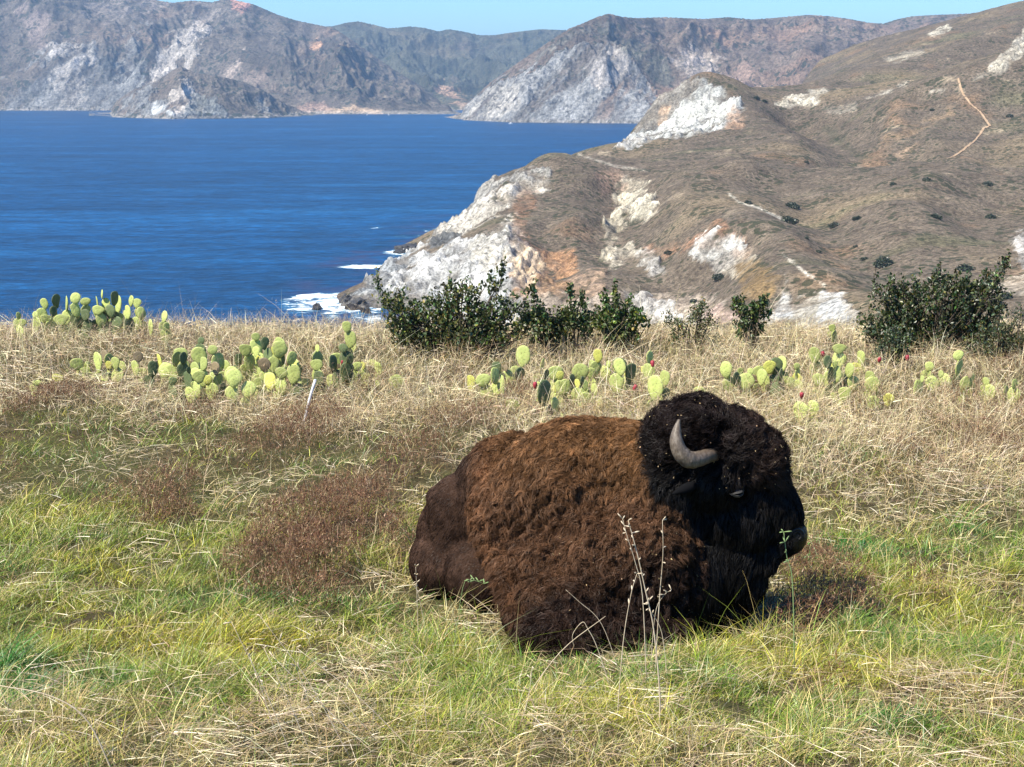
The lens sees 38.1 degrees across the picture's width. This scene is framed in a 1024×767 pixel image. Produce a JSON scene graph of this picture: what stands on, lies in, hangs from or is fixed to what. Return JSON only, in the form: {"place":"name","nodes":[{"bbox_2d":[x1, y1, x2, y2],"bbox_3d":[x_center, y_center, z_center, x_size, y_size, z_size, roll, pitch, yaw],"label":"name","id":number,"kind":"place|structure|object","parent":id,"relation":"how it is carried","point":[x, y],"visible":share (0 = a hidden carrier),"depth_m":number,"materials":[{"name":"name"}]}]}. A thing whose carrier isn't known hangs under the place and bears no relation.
{"place":"outdoors","nodes":[
{"label":"outdoors","id":0,"kind":"place"},
{"bbox_2d":[89,66,317,118],"bbox_3d":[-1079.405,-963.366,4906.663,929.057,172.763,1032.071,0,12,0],"label":"rocky headland","id":1,"kind":"structure","parent":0,"point":[180,92],"depth_m":4683.48,"materials":[{"name":"grey stone"}]},
{"bbox_2d":[0,0,460,113],"bbox_3d":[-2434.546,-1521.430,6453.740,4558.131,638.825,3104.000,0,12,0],"label":"massif","id":2,"kind":"structure","parent":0,"point":[80,55],"depth_m":5825.17,"materials":[{"name":"grey stone"}]},
{"bbox_2d":[0,110,636,331],"bbox_3d":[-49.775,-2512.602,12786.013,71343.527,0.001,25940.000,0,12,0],"label":"sea","id":3,"kind":"structure","parent":0,"point":[305,213],"depth_m":1496.28,"materials":[{"name":"liquid"}]},
{"bbox_2d":[312,303,321,309],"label":"sea rock","id":4,"kind":"object","parent":3,"relation":"in","point":[316,306],"visible":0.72,"depth_m":783.72,"materials":[{"name":"grey stone"}]},
{"bbox_2d":[338,293,351,303],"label":"sea rock","id":5,"kind":"object","parent":3,"relation":"in","point":[345,297],"visible":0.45,"depth_m":805.12,"materials":[{"name":"grey stone"}]},
{"bbox_2d":[349,297,366,304],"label":"sea rock","id":6,"kind":"object","parent":3,"relation":"in","point":[357,301],"visible":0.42,"depth_m":792.48,"materials":[{"name":"grey stone"}]},
{"bbox_2d":[393,249,405,253],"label":"sea rock","id":7,"kind":"object","parent":3,"relation":"in","point":[399,251],"visible":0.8,"depth_m":1037.41,"materials":[{"name":"grey stone"}]},
{"bbox_2d":[394,243,416,249],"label":"sea rock","id":8,"kind":"object","parent":3,"relation":"in","point":[407,246],"visible":0.37,"depth_m":1049.40,"materials":[{"name":"grey stone"}]},
{"bbox_2d":[327,21,565,109],"bbox_3d":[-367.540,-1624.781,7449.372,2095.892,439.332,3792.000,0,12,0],"label":"ridge","id":9,"kind":"structure","parent":0,"point":[456,70],"depth_m":7446.89,"materials":[{"name":"grey stone"}]},
{"bbox_2d":[0,274,1023,766],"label":"dry grass","id":10,"kind":"structure","parent":0,"point":[408,402],"depth_m":12.14,"materials":[{"name":"plant"}]},
{"bbox_2d":[0,324,1023,766],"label":"meadow ground","id":11,"kind":"structure","parent":0,"point":[26,478],"depth_m":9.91,"materials":[{"name":"plant"}]},
{"bbox_2d":[0,690,19,735],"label":"dry stalk","id":12,"kind":"object","parent":11,"relation":"on","point":[10,714],"visible":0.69,"depth_m":5.59,"materials":[{"name":"beige plant"}]},
{"bbox_2d":[13,311,41,337],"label":"prickly pear","id":13,"kind":"object","parent":11,"relation":"on","point":[18,320],"visible":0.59,"depth_m":18.68,"materials":[{"name":"green plant"}]},
{"bbox_2d":[29,374,63,395],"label":"prickly pear","id":14,"kind":"object","parent":11,"relation":"on","point":[37,382],"visible":0.47,"depth_m":14.84,"materials":[{"name":"green plant"}]},
{"bbox_2d":[0,685,110,766],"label":"dry stalk","id":15,"kind":"object","parent":11,"relation":"on","point":[78,712],"visible":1,"depth_m":5.08,"materials":[{"name":"beige plant"}]},
{"bbox_2d":[36,290,147,338],"bbox_3d":[-5.343,-0.849,18.845,1.365,0.787,0.805,0,12,0],"label":"prickly pear","id":16,"kind":"object","parent":11,"relation":"on","point":[106,309],"visible":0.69,"depth_m":18.58,"materials":[{"name":"green plant"}]},
{"bbox_2d":[70,352,126,380],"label":"prickly pear","id":17,"kind":"object","parent":11,"relation":"on","point":[97,363],"visible":0.48,"depth_m":15.77,"materials":[{"name":"green plant"}]},
{"bbox_2d":[84,350,190,383],"bbox_3d":[-4.000,-0.137,15.651,1.399,0.516,0.529,1,12,6],"label":"prickly pear","id":18,"kind":"object","parent":11,"relation":"on","point":[138,355],"visible":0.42,"depth_m":15.57,"materials":[{"name":"green plant"}]},
{"bbox_2d":[148,311,172,342],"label":"prickly pear","id":19,"kind":"object","parent":11,"relation":"on","point":[163,317],"visible":0.66,"depth_m":18.19,"materials":[{"name":"green plant"}]},
{"bbox_2d":[136,337,227,389],"bbox_3d":[-3.421,-0.127,15.273,0.823,0.610,0.732,-7,14,-31],"label":"prickly pear","id":20,"kind":"object","parent":11,"relation":"on","point":[198,351],"visible":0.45,"depth_m":15.08,"materials":[{"name":"green plant"}]},
{"bbox_2d":[168,371,228,407],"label":"prickly pear","id":21,"kind":"object","parent":11,"relation":"on","point":[198,377],"visible":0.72,"depth_m":14.33,"materials":[{"name":"green plant"}]},
{"bbox_2d":[183,357,240,402],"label":"prickly pear","id":22,"kind":"object","parent":11,"relation":"on","point":[201,365],"visible":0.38,"depth_m":14.44,"materials":[{"name":"green plant"}]},
{"bbox_2d":[217,693,245,739],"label":"dry stalk","id":23,"kind":"object","parent":11,"relation":"on","point":[230,714],"visible":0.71,"depth_m":5.55,"materials":[{"name":"beige plant"}]},
{"bbox_2d":[224,333,271,381],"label":"prickly pear","id":24,"kind":"object","parent":11,"relation":"on","point":[247,351],"visible":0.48,"depth_m":15.49,"materials":[{"name":"green plant"}]},
{"bbox_2d":[225,367,291,411],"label":"prickly pear","id":25,"kind":"object","parent":11,"relation":"on","point":[233,374],"visible":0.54,"depth_m":13.99,"materials":[{"name":"green plant"}]},
{"bbox_2d":[223,622,295,766],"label":"dry stalk","id":26,"kind":"object","parent":11,"relation":"on","point":[261,681],"visible":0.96,"depth_m":5.28,"materials":[{"name":"beige plant"}]},
{"bbox_2d":[248,653,281,754],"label":"dry stalk","id":27,"kind":"object","parent":11,"relation":"on","point":[265,700],"visible":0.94,"depth_m":5.42,"materials":[{"name":"beige plant"}]},
{"bbox_2d":[242,337,302,387],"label":"prickly pear","id":28,"kind":"object","parent":11,"relation":"on","point":[279,350],"visible":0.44,"depth_m":15.24,"materials":[{"name":"green plant"}]},
{"bbox_2d":[264,645,313,760],"bbox_3d":[-0.803,1.164,5.362,0.173,0.449,0.031,1,12,5],"label":"dry stalk","id":29,"kind":"object","parent":11,"relation":"on","point":[288,701],"visible":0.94,"depth_m":5.35,"materials":[{"name":"beige plant"}]},
{"bbox_2d":[257,614,350,758],"bbox_3d":[-0.741,1.096,5.311,0.329,0.565,0.010,0,12,1],"label":"dry stalk","id":30,"kind":"object","parent":11,"relation":"on","point":[310,685],"visible":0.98,"depth_m":5.31,"materials":[{"name":"beige plant"}]},
{"bbox_2d":[287,351,323,400],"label":"prickly pear","id":31,"kind":"object","parent":11,"relation":"on","point":[292,363],"visible":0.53,"depth_m":14.59,"materials":[{"name":"green plant"}]},
{"bbox_2d":[291,664,320,744],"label":"dry stalk","id":32,"kind":"object","parent":11,"relation":"on","point":[308,702],"visible":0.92,"depth_m":5.48,"materials":[{"name":"beige plant"}]},
{"bbox_2d":[304,379,316,420],"bbox_3d":[-1.845,0.180,13.485,0.145,0.448,0.027,0,12,0],"label":"white stake","id":33,"kind":"object","parent":11,"relation":"on","point":[312,389],"visible":0.72,"depth_m":13.46,"materials":[{"name":"paint"}]},
{"bbox_2d":[269,651,377,757],"bbox_3d":[-0.684,1.177,5.383,0.399,0.409,0.040,1,12,4],"label":"dry stalk","id":34,"kind":"object","parent":11,"relation":"on","point":[325,707],"visible":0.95,"depth_m":5.39,"materials":[{"name":"beige plant"}]},
{"bbox_2d":[310,343,369,391],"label":"prickly pear","id":35,"kind":"object","parent":11,"relation":"on","point":[346,362],"visible":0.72,"depth_m":15.15,"materials":[{"name":"green plant"}]},
{"bbox_2d":[319,679,381,744],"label":"dry stalk","id":36,"kind":"object","parent":11,"relation":"on","point":[351,711],"visible":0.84,"depth_m":5.52,"materials":[{"name":"beige plant"}]},
{"bbox_2d":[296,645,414,753],"bbox_3d":[-0.570,1.163,5.453,0.437,0.440,0.028,0,12,-1],"label":"dry stalk","id":37,"kind":"object","parent":11,"relation":"on","point":[356,695],"visible":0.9,"depth_m":5.44,"materials":[{"name":"beige plant"}]},
{"bbox_2d":[341,321,376,365],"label":"prickly pear","id":38,"kind":"object","parent":11,"relation":"on","point":[350,339],"visible":0.48,"depth_m":16.57,"materials":[{"name":"green plant"}]},
{"bbox_2d":[326,353,403,389],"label":"prickly pear","id":39,"kind":"object","parent":11,"relation":"on","point":[337,355],"visible":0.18,"depth_m":15.75,"materials":[{"name":"green plant"}]},
{"bbox_2d":[414,564,422,648],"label":"dry stalk","id":40,"kind":"object","parent":11,"relation":"on","point":[417,605],"visible":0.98,"depth_m":6.94,"materials":[{"name":"beige plant"}]},
{"bbox_2d":[412,581,426,639],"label":"dry stalk","id":41,"kind":"object","parent":11,"relation":"on","point":[420,603],"visible":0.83,"depth_m":7.05,"materials":[{"name":"beige plant"}]},
{"bbox_2d":[419,660,428,745],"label":"dry stalk","id":42,"kind":"object","parent":11,"relation":"on","point":[424,704],"visible":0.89,"depth_m":5.56,"materials":[{"name":"beige plant"}]},
{"bbox_2d":[371,256,551,356],"bbox_3d":[-0.586,-0.859,17.158,2.096,1.243,0.699,0,12,0],"label":"green bush","id":43,"kind":"object","parent":11,"relation":"on","point":[479,323],"visible":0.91,"depth_m":17.11,"materials":[{"name":"green plant"}]},
{"bbox_2d":[454,575,487,644],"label":"green stalk","id":44,"kind":"object","parent":11,"relation":"on","point":[461,595],"visible":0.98,"depth_m":6.83,"materials":[{"name":"green"}]},
{"bbox_2d":[467,362,524,392],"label":"prickly pear","id":45,"kind":"object","parent":11,"relation":"on","point":[495,364],"visible":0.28,"depth_m":15.14,"materials":[{"name":"green plant"}]},
{"bbox_2d":[0,326,1023,765],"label":"brown weeds","id":46,"kind":"object","parent":11,"relation":"on","point":[312,528],"visible":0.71,"depth_m":9.63,"materials":[{"name":"brown plant"}]},
{"bbox_2d":[520,666,533,722],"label":"dry stalk","id":47,"kind":"object","parent":11,"relation":"on","point":[529,692],"visible":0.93,"depth_m":5.69,"materials":[{"name":"beige plant"}]},
{"bbox_2d":[511,345,544,380],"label":"prickly pear","id":48,"kind":"object","parent":11,"relation":"on","point":[525,350],"visible":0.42,"depth_m":15.60,"materials":[{"name":"green plant"}]},
{"bbox_2d":[476,363,588,400],"bbox_3d":[0.191,-0.005,14.398,1.178,0.370,0.144,-5,13,-23],"label":"prickly pear","id":49,"kind":"object","parent":11,"relation":"on","point":[482,380],"visible":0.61,"depth_m":14.27,"materials":[{"name":"green plant"}]},
{"bbox_2d":[506,380,563,418],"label":"prickly pear","id":50,"kind":"object","parent":11,"relation":"on","point":[544,386],"visible":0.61,"depth_m":13.17,"materials":[{"name":"green plant"}]},
{"bbox_2d":[517,282,572,354],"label":"green bush","id":51,"kind":"object","parent":11,"relation":"on","point":[535,312],"visible":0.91,"depth_m":17.36,"materials":[{"name":"green plant"}]},
{"bbox_2d":[528,617,603,693],"bbox_3d":[0.203,1.141,6.055,0.356,0.402,0.004,0,12,0],"label":"dry stalk","id":52,"kind":"object","parent":11,"relation":"on","point":[558,654],"visible":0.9,"depth_m":6.05,"materials":[{"name":"beige plant"}]},
{"bbox_2d":[535,370,601,407],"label":"prickly pear","id":53,"kind":"object","parent":11,"relation":"on","point":[562,381],"visible":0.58,"depth_m":13.93,"materials":[{"name":"green plant"}]},
{"bbox_2d":[550,282,598,353],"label":"green bush","id":54,"kind":"object","parent":11,"relation":"on","point":[582,321],"visible":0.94,"depth_m":17.45,"materials":[{"name":"green plant"}]},
{"bbox_2d":[572,622,610,688],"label":"dry stalk","id":55,"kind":"object","parent":11,"relation":"on","point":[596,646],"visible":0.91,"depth_m":6.14,"materials":[{"name":"beige plant"}]},
{"bbox_2d":[566,590,619,673],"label":"dry stalk","id":56,"kind":"object","parent":11,"relation":"on","point":[604,630],"visible":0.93,"depth_m":6.34,"materials":[{"name":"beige plant"}]},
{"bbox_2d":[408,389,807,658],"bbox_3d":[0.202,0.687,7.500,2.278,1.438,1.286,9,15,38],"label":"bison","id":57,"kind":"object","parent":11,"relation":"on","point":[532,518],"visible":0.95,"depth_m":7.14,"materials":[{"name":"fur"}]},
{"bbox_2d":[587,349,654,390],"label":"prickly pear","id":58,"kind":"object","parent":11,"relation":"on","point":[597,356],"visible":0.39,"depth_m":15.14,"materials":[{"name":"green plant"}]},
{"bbox_2d":[592,278,651,355],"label":"green bush","id":59,"kind":"object","parent":11,"relation":"on","point":[629,331],"visible":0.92,"depth_m":17.35,"materials":[{"name":"green plant"}]},
{"bbox_2d":[617,572,642,717],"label":"dry stalk","id":60,"kind":"object","parent":11,"relation":"on","point":[623,639],"visible":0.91,"depth_m":5.72,"materials":[{"name":"beige plant"}]},
{"bbox_2d":[617,513,646,686],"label":"dry stalk","id":61,"kind":"object","parent":11,"relation":"on","point":[641,590],"visible":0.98,"depth_m":6.20,"materials":[{"name":"beige plant"}]},
{"bbox_2d":[602,358,669,410],"bbox_3d":[1.171,0.064,13.948,0.674,0.627,0.644,0,12,0],"label":"prickly pear","id":62,"kind":"object","parent":11,"relation":"on","point":[654,383],"visible":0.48,"depth_m":14.10,"materials":[{"name":"green plant"}]},
{"bbox_2d":[628,518,660,722],"bbox_3d":[0.498,0.947,5.606,0.140,0.912,0.029,-2,12,-10],"label":"dry stalk","id":63,"kind":"object","parent":11,"relation":"on","point":[651,619],"visible":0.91,"depth_m":5.59,"materials":[{"name":"beige plant"}]},
{"bbox_2d":[643,596,667,681],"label":"dry stalk","id":64,"kind":"object","parent":11,"relation":"on","point":[661,632],"visible":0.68,"depth_m":6.24,"materials":[{"name":"beige plant"}]},
{"bbox_2d":[654,516,665,677],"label":"dry stalk","id":65,"kind":"object","parent":11,"relation":"on","point":[659,594],"visible":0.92,"depth_m":6.31,"materials":[{"name":"beige plant"}]},
{"bbox_2d":[650,585,670,667],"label":"dry stalk","id":66,"kind":"object","parent":11,"relation":"on","point":[654,618],"visible":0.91,"depth_m":6.43,"materials":[{"name":"beige plant"}]},
{"bbox_2d":[660,296,719,353],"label":"green bush","id":67,"kind":"object","parent":11,"relation":"on","point":[694,314],"visible":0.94,"depth_m":17.59,"materials":[{"name":"green plant"}]},
{"bbox_2d":[693,361,792,397],"bbox_3d":[2.288,-0.004,14.464,1.071,0.455,0.609,0,12,0],"label":"prickly pear","id":68,"kind":"object","parent":11,"relation":"on","point":[726,368],"visible":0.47,"depth_m":14.33,"materials":[{"name":"green plant"}]},
{"bbox_2d":[729,292,772,351],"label":"green bush","id":69,"kind":"object","parent":11,"relation":"on","point":[755,312],"visible":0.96,"depth_m":17.54,"materials":[{"name":"green plant"}]},
{"bbox_2d":[733,356,803,395],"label":"prickly pear","id":70,"kind":"object","parent":11,"relation":"on","point":[762,376],"visible":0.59,"depth_m":14.54,"materials":[{"name":"green plant"}]},
{"bbox_2d":[779,529,794,673],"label":"green stalk","id":71,"kind":"object","parent":11,"relation":"on","point":[787,560],"visible":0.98,"depth_m":6.41,"materials":[{"name":"green plant"}]},
{"bbox_2d":[793,392,818,425],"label":"prickly pear","id":72,"kind":"object","parent":11,"relation":"on","point":[815,408],"visible":0.53,"depth_m":13.03,"materials":[{"name":"green plant"}]},
{"bbox_2d":[825,324,836,343],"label":"prickly pear","id":73,"kind":"object","parent":11,"relation":"on","point":[833,333],"visible":0.66,"depth_m":17.89,"materials":[{"name":"green plant"}]},
{"bbox_2d":[808,344,869,378],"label":"prickly pear","id":74,"kind":"object","parent":11,"relation":"on","point":[840,348],"visible":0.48,"depth_m":15.50,"materials":[{"name":"green plant"}]},
{"bbox_2d":[807,355,881,402],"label":"prickly pear","id":75,"kind":"object","parent":11,"relation":"on","point":[831,366],"visible":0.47,"depth_m":14.10,"materials":[{"name":"green plant"}]},
{"bbox_2d":[838,387,894,409],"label":"prickly pear","id":76,"kind":"object","parent":11,"relation":"on","point":[840,391],"visible":0.5,"depth_m":13.81,"materials":[{"name":"green plant"}]},
{"bbox_2d":[870,324,914,370],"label":"green bush","id":77,"kind":"object","parent":11,"relation":"on","point":[894,340],"visible":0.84,"depth_m":16.00,"materials":[{"name":"green plant"}]},
{"bbox_2d":[853,248,1017,354],"bbox_3d":[4.891,-0.891,17.164,1.853,1.350,0.852,0,12,0],"label":"green bush","id":78,"kind":"object","parent":11,"relation":"on","point":[963,312],"visible":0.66,"depth_m":17.07,"materials":[{"name":"green plant"}]},
{"bbox_2d":[878,350,1021,390],"bbox_3d":[4.469,-0.105,15.076,1.501,0.555,0.505,2,12,10],"label":"prickly pear","id":79,"kind":"object","parent":11,"relation":"on","point":[958,355],"visible":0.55,"depth_m":14.92,"materials":[{"name":"green plant"}]},
{"bbox_2d":[913,370,1020,410],"bbox_3d":[4.318,0.100,14.175,0.936,0.519,0.624,-2,12,-9],"label":"prickly pear","id":80,"kind":"object","parent":11,"relation":"on","point":[965,380],"visible":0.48,"depth_m":14.04,"materials":[{"name":"green plant"}]},
{"bbox_2d":[960,303,1023,363],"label":"green bush","id":81,"kind":"object","parent":11,"relation":"on","point":[1011,341],"visible":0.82,"depth_m":16.41,"materials":[{"name":"green plant"}]},
{"bbox_2d":[159,0,1023,34],"label":"sky","id":82,"kind":"structure","parent":0,"point":[478,17],"materials":[{"name":"blue"}]},
{"bbox_2d":[337,1,1023,334],"bbox_3d":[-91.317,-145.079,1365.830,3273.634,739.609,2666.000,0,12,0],"label":"headland","id":83,"kind":"structure","parent":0,"point":[684,170],"depth_m":919.12,"materials":[{"name":"stone"}]},
{"bbox_2d":[711,273,723,280],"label":"hill shrub","id":84,"kind":"object","parent":83,"relation":"on","point":[716,276],"visible":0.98,"depth_m":714.89,"materials":[{"name":"green plant"}]},
{"bbox_2d":[781,215,798,223],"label":"hill shrub","id":85,"kind":"object","parent":83,"relation":"on","point":[788,219],"visible":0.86,"depth_m":760.24,"materials":[{"name":"green plant"}]},
{"bbox_2d":[785,202,799,208],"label":"hill shrub","id":86,"kind":"object","parent":83,"relation":"on","point":[793,204],"visible":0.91,"depth_m":863.89,"materials":[{"name":"green plant"}]},
{"bbox_2d":[827,221,839,227],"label":"hill shrub","id":87,"kind":"object","parent":83,"relation":"on","point":[833,223],"visible":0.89,"depth_m":797.52,"materials":[{"name":"green plant"}]},
{"bbox_2d":[851,215,861,220],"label":"hill shrub","id":88,"kind":"object","parent":83,"relation":"on","point":[855,218],"visible":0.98,"depth_m":785.49,"materials":[{"name":"green plant"}]},
{"bbox_2d":[872,256,893,267],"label":"hill shrub","id":89,"kind":"object","parent":83,"relation":"on","point":[879,262],"visible":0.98,"depth_m":653.03,"materials":[{"name":"green plant"}]},
{"bbox_2d":[922,177,931,181],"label":"hill shrub","id":90,"kind":"object","parent":83,"relation":"on","point":[926,179],"visible":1,"depth_m":850.06,"materials":[{"name":"green plant"}]},
{"bbox_2d":[930,213,942,218],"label":"hill shrub","id":91,"kind":"object","parent":83,"relation":"on","point":[936,216],"visible":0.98,"depth_m":742.14,"materials":[{"name":"green plant"}]},
{"bbox_2d":[955,263,975,271],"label":"hill shrub","id":92,"kind":"object","parent":83,"relation":"on","point":[967,266],"visible":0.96,"depth_m":620.01,"materials":[{"name":"green plant"}]},
{"bbox_2d":[949,78,990,157],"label":"trail","id":93,"kind":"object","parent":83,"relation":"on","point":[981,131],"visible":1,"depth_m":1213.46,"materials":[{"name":"beige soil"}]},
{"bbox_2d":[982,181,992,185],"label":"hill shrub","id":94,"kind":"object","parent":83,"relation":"on","point":[987,183],"visible":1,"depth_m":868.49,"materials":[{"name":"green plant"}]},
{"bbox_2d":[985,213,997,218],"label":"hill shrub","id":95,"kind":"object","parent":83,"relation":"on","point":[991,215],"visible":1,"depth_m":787.85,"materials":[{"name":"green plant"}]},
{"bbox_2d":[996,292,1012,299],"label":"hill shrub","id":96,"kind":"object","parent":83,"relation":"on","point":[1008,295],"visible":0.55,"depth_m":544.57,"materials":[{"name":"green plant"}]},
{"bbox_2d":[447,13,968,123],"bbox_3d":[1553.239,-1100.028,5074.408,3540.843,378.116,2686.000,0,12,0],"label":"cliff","id":97,"kind":"structure","parent":0,"point":[609,68],"depth_m":4372.58,"materials":[{"name":"grey stone"}]}
]}

